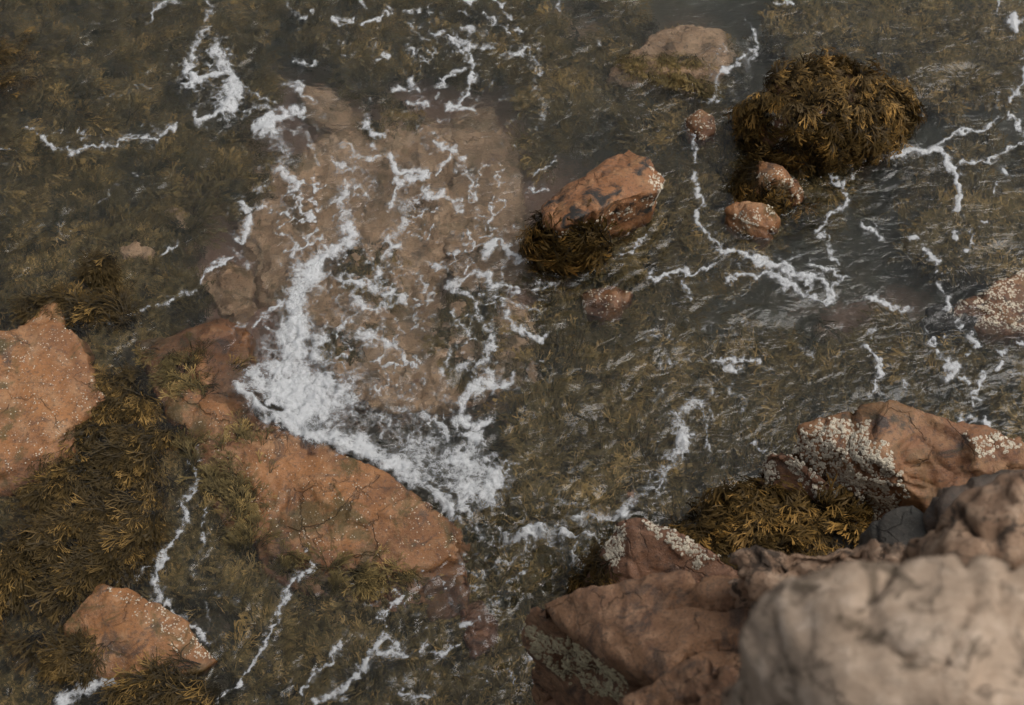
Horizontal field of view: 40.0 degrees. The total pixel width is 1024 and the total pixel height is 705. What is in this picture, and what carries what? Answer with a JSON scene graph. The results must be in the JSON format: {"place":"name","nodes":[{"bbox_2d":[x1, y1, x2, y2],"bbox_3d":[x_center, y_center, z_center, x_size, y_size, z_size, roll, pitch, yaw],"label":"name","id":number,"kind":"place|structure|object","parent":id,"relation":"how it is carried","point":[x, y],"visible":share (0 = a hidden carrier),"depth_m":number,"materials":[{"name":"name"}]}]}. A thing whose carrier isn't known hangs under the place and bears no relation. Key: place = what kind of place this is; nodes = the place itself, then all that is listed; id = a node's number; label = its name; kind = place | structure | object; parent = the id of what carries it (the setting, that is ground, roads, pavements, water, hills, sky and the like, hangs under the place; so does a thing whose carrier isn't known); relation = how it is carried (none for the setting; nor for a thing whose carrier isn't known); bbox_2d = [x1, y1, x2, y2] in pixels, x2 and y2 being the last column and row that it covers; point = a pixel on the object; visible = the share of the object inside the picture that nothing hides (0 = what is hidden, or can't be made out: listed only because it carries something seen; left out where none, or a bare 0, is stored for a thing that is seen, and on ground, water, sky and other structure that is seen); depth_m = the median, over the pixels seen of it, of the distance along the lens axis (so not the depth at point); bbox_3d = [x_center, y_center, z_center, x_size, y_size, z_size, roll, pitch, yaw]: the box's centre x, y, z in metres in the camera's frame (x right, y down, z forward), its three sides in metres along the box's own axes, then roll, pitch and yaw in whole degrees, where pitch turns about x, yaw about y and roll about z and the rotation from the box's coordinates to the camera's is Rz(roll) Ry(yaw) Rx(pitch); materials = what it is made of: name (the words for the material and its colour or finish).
{"place":"outdoors","nodes":[
{"label":"outdoors","id":0,"kind":"place"},
{"bbox_2d":[0,0,1023,704],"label":"sea water","id":1,"kind":"structure","parent":0,"point":[584,406],"depth_m":5.72,"materials":[{"name":"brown liquid"}]},
{"bbox_2d":[25,0,340,155],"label":"foam streak","id":2,"kind":"object","parent":1,"relation":"on","point":[233,88],"visible":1,"depth_m":6.25,"materials":[{"name":"white liquid"}]},
{"bbox_2d":[55,247,532,704],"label":"foam streak","id":3,"kind":"object","parent":1,"relation":"on","point":[61,699],"visible":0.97,"depth_m":4.82,"materials":[{"name":"white liquid"}]},
{"bbox_2d":[234,80,385,329],"bbox_3d":[-0.848,-0.600,5.859,0.912,0.042,1.692,0,57,0],"label":"foam streak","id":4,"kind":"object","parent":1,"relation":"on","point":[311,273],"visible":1,"depth_m":5.81,"materials":[{"name":"white liquid"}]},
{"bbox_2d":[232,284,509,538],"bbox_3d":[-0.486,0.072,5.392,1.652,0.103,1.102,25,60,15],"label":"breaking wave foam","id":5,"kind":"object","parent":1,"relation":"on","point":[302,393],"visible":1,"depth_m":5.30,"materials":[{"name":"white"}]},
{"bbox_2d":[337,121,551,431],"bbox_3d":[-0.299,-0.514,5.809,1.290,0.035,2.238,0,57,0],"label":"foam streak","id":6,"kind":"object","parent":1,"relation":"on","point":[490,383],"visible":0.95,"depth_m":5.65,"materials":[{"name":"white liquid"}]},
{"bbox_2d":[345,0,599,192],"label":"foam streak","id":7,"kind":"object","parent":1,"relation":"on","point":[450,105],"visible":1,"depth_m":6.34,"materials":[{"name":"white liquid"}]},
{"bbox_2d":[464,399,710,588],"bbox_3d":[0.323,0.522,5.103,1.372,0.111,0.687,-31,62,-18],"label":"foam splash","id":8,"kind":"object","parent":1,"relation":"on","point":[682,442],"visible":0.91,"depth_m":5.06,"materials":[{"name":"white liquid"}]},
{"bbox_2d":[620,0,908,451],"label":"foam streak","id":9,"kind":"object","parent":1,"relation":"on","point":[759,260],"visible":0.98,"depth_m":5.69,"materials":[{"name":"white liquid"}]},
{"bbox_2d":[856,506,926,545],"bbox_3d":[1.082,0.775,4.325,0.171,1.107,0.159,-19,59,-12],"label":"dark stone","id":10,"kind":"object","parent":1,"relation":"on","point":[904,525],"visible":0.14,"depth_m":3.90,"materials":[{"name":"grey stone"}]},
{"bbox_2d":[887,0,1023,426],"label":"foam streak","id":11,"kind":"object","parent":1,"relation":"on","point":[1014,22],"visible":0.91,"depth_m":5.93,"materials":[{"name":"white liquid"}]},
{"bbox_2d":[516,198,634,276],"bbox_3d":[0.255,-0.507,5.653,0.481,0.330,0.422,0,57,0],"label":"seaweed mane","id":12,"kind":"object","parent":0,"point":[579,247],"visible":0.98,"depth_m":5.62,"materials":[{"name":"brown plant"}]},
{"bbox_2d":[724,151,819,218],"bbox_3d":[1.075,-0.686,5.863,0.433,0.174,0.260,31,62,18],"label":"seaweed mane","id":13,"kind":"object","parent":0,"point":[775,199],"visible":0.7,"depth_m":5.86,"materials":[{"name":"brown plant"}]},
{"bbox_2d":[723,46,927,180],"bbox_3d":[1.359,-1.050,5.978,0.885,0.376,0.581,0,57,0],"label":"seaweed mane","id":14,"kind":"object","parent":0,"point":[868,133],"visible":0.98,"depth_m":5.92,"materials":[{"name":"brown plant"}]},
{"bbox_2d":[923,469,1023,533],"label":"dark stone","id":15,"kind":"object","parent":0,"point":[942,500],"visible":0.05,"depth_m":3.82,"materials":[{"name":"brown stone"}]},
{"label":"seabed","id":16,"kind":"structure","parent":0,"visible":0},
{"bbox_2d":[0,520,90,667],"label":"seaweed mat","id":17,"kind":"object","parent":16,"relation":"on","point":[13,584],"visible":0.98,"depth_m":4.92,"materials":[{"name":"brown plant"}]},
{"bbox_2d":[0,302,105,491],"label":"tilted slab","id":18,"kind":"structure","parent":16,"relation":"on","point":[48,397],"depth_m":5.31,"materials":[{"name":"orange stone"}]},
{"bbox_2d":[7,361,188,606],"bbox_3d":[-1.518,0.470,5.185,0.697,0.167,1.042,0,57,0],"label":"seaweed mat","id":19,"kind":"object","parent":16,"relation":"on","point":[115,518],"visible":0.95,"depth_m":5.11,"materials":[{"name":"brown plant"}]},
{"bbox_2d":[31,619,224,704],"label":"seaweed mat","id":20,"kind":"object","parent":16,"relation":"on","point":[156,684],"visible":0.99,"depth_m":4.73,"materials":[{"name":"brown plant"}]},
{"bbox_2d":[0,27,256,387],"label":"seaweed mat","id":21,"kind":"object","parent":16,"relation":"on","point":[94,268],"visible":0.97,"depth_m":5.58,"materials":[{"name":"brown plant"}]},
{"bbox_2d":[63,584,216,681],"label":"wedge slab","id":22,"kind":"structure","parent":16,"relation":"on","point":[131,625],"depth_m":4.80,"materials":[{"name":"orange stone"}]},
{"bbox_2d":[153,323,457,575],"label":"orange slab","id":23,"kind":"structure","parent":16,"relation":"on","point":[344,503],"depth_m":5.09,"materials":[{"name":"stone"}]},
{"bbox_2d":[132,342,422,604],"bbox_3d":[-0.978,0.471,5.171,0.477,0.112,1.552,-40,65,-22],"label":"weed film","id":24,"kind":"object","parent":23,"relation":"on","point":[366,582],"visible":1,"depth_m":5.12,"materials":[{"name":"brown plant"}]},
{"bbox_2d":[441,574,463,586],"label":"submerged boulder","id":25,"kind":"object","parent":16,"relation":"on","point":[459,580],"visible":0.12,"depth_m":4.96,"materials":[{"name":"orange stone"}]},
{"bbox_2d":[474,630,488,640],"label":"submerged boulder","id":26,"kind":"object","parent":16,"relation":"on","point":[481,633],"visible":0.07,"depth_m":4.85,"materials":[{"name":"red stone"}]},
{"bbox_2d":[541,698,555,704],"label":"stone","id":27,"kind":"object","parent":16,"relation":"on","point":[550,702],"visible":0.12,"depth_m":4.35,"materials":[{"name":"red stone"}]},
{"bbox_2d":[541,150,664,244],"bbox_3d":[0.342,-0.494,5.961,0.542,0.765,0.293,-28,61,-17],"label":"tilted boulder","id":28,"kind":"object","parent":16,"relation":"on","point":[624,190],"visible":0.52,"depth_m":5.68,"materials":[{"name":"orange stone"}]},
{"bbox_2d":[595,287,630,307],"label":"submerged boulder","id":29,"kind":"object","parent":16,"relation":"on","point":[612,297],"visible":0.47,"depth_m":5.62,"materials":[{"name":"orange stone"}]},
{"bbox_2d":[581,518,737,587],"bbox_3d":[0.486,0.925,4.947,0.499,0.928,0.271,30,62,18],"label":"wedge boulder","id":30,"kind":"object","parent":16,"relation":"on","point":[636,548],"visible":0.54,"depth_m":4.65,"materials":[{"name":"red stone"}]},
{"bbox_2d":[562,535,621,594],"bbox_3d":[0.291,0.750,4.862,0.221,0.288,0.290,16,58,10],"label":"seaweed mane","id":31,"kind":"object","parent":30,"relation":"attached to","point":[590,560],"visible":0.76,"depth_m":4.79,"materials":[{"name":"brown plant"}]},
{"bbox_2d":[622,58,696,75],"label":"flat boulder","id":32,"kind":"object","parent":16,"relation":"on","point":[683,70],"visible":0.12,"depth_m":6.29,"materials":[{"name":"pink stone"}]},
{"bbox_2d":[609,49,727,100],"bbox_3d":[0.696,-1.238,6.276,0.526,0.121,0.351,0,57,0],"label":"seaweed fringe","id":33,"kind":"object","parent":32,"relation":"attached to","point":[643,65],"visible":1,"depth_m":6.28,"materials":[{"name":"brown plant"}]},
{"bbox_2d":[686,109,716,139],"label":"barnacled stone","id":34,"kind":"object","parent":16,"relation":"on","point":[701,124],"visible":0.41,"depth_m":6.10,"materials":[{"name":"orange stone"}]},
{"bbox_2d":[720,685,732,704],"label":"pale stone","id":35,"kind":"object","parent":16,"relation":"on","point":[725,695],"visible":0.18,"depth_m":2.33,"materials":[{"name":"beige stone"}]},
{"bbox_2d":[724,201,780,237],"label":"boulder","id":36,"kind":"object","parent":16,"relation":"on","point":[755,219],"visible":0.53,"depth_m":5.79,"materials":[{"name":"orange stone"}]},
{"bbox_2d":[684,487,857,570],"bbox_3d":[0.872,0.793,5.096,0.718,0.833,0.465,0,57,0],"label":"weedy boulder","id":37,"kind":"object","parent":16,"relation":"on","point":[838,538],"visible":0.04,"depth_m":4.75,"materials":[{"name":"brown stone"}]},
{"bbox_2d":[662,466,874,568],"bbox_3d":[0.872,0.625,4.861,0.838,0.425,0.557,0,57,0],"label":"seaweed mane","id":38,"kind":"object","parent":37,"relation":"attached to","point":[791,519],"visible":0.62,"depth_m":4.80,"materials":[{"name":"brown plant"}]},
{"bbox_2d":[745,161,803,204],"bbox_3d":[1.087,-0.562,6.073,0.268,0.661,0.140,28,61,17],"label":"boulder","id":39,"kind":"object","parent":16,"relation":"on","point":[770,172],"visible":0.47,"depth_m":5.83,"materials":[{"name":"orange stone"}]},
{"bbox_2d":[759,451,845,505],"bbox_3d":[1.006,0.660,5.176,0.354,0.830,0.146,39,65,22],"label":"block boulder","id":40,"kind":"object","parent":16,"relation":"on","point":[775,465],"visible":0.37,"depth_m":4.91,"materials":[{"name":"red stone"}]},
{"bbox_2d":[778,473,874,529],"bbox_3d":[1.079,0.572,4.933,0.402,0.364,0.292,0,57,0],"label":"seaweed mane","id":41,"kind":"object","parent":40,"relation":"attached to","point":[838,499],"visible":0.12,"depth_m":4.82,"materials":[{"name":"brown plant"}]},
{"bbox_2d":[747,68,903,163],"bbox_3d":[1.372,-0.899,6.221,0.736,0.799,0.421,0,57,0],"label":"weedy boulder","id":42,"kind":"object","parent":16,"relation":"on","point":[776,123],"visible":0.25,"depth_m":5.92,"materials":[{"name":"red stone"}]},
{"bbox_2d":[730,554,1023,704],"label":"pale boulder","id":43,"kind":"object","parent":16,"relation":"on","point":[944,630],"visible":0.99,"depth_m":1.96,"materials":[{"name":"stone"}]},
{"bbox_2d":[791,399,1023,526],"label":"barnacled boulder","id":44,"kind":"object","parent":16,"relation":"on","point":[888,455],"visible":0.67,"depth_m":4.72,"materials":[{"name":"orange stone"}]},
{"bbox_2d":[964,270,1023,327],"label":"shore slab","id":45,"kind":"structure","parent":16,"relation":"on","point":[1003,299],"depth_m":5.60,"materials":[{"name":"orange stone"}]},
{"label":"cliff","id":46,"kind":"structure","parent":0,"visible":0},
{"bbox_2d":[522,570,750,704],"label":"cliff boulder","id":47,"kind":"object","parent":46,"relation":"on","point":[613,644],"visible":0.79,"depth_m":3.70,"materials":[{"name":"brown stone"}]},
{"bbox_2d":[618,657,738,704],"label":"cliff boulder","id":48,"kind":"object","parent":46,"relation":"on","point":[690,681],"visible":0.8,"depth_m":3.21,"materials":[{"name":"brown stone"}]},
{"bbox_2d":[728,539,905,608],"bbox_3d":[0.789,0.893,3.898,0.501,1.546,0.268,0,57,0],"label":"cliff boulder","id":49,"kind":"object","parent":46,"relation":"on","point":[762,571],"visible":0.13,"depth_m":3.41,"materials":[{"name":"beige stone"}]},
{"bbox_2d":[900,470,1023,569],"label":"cliff boulder","id":50,"kind":"object","parent":46,"relation":"on","point":[988,520],"visible":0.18,"depth_m":2.77,"materials":[{"name":"beige stone"}]}
]}

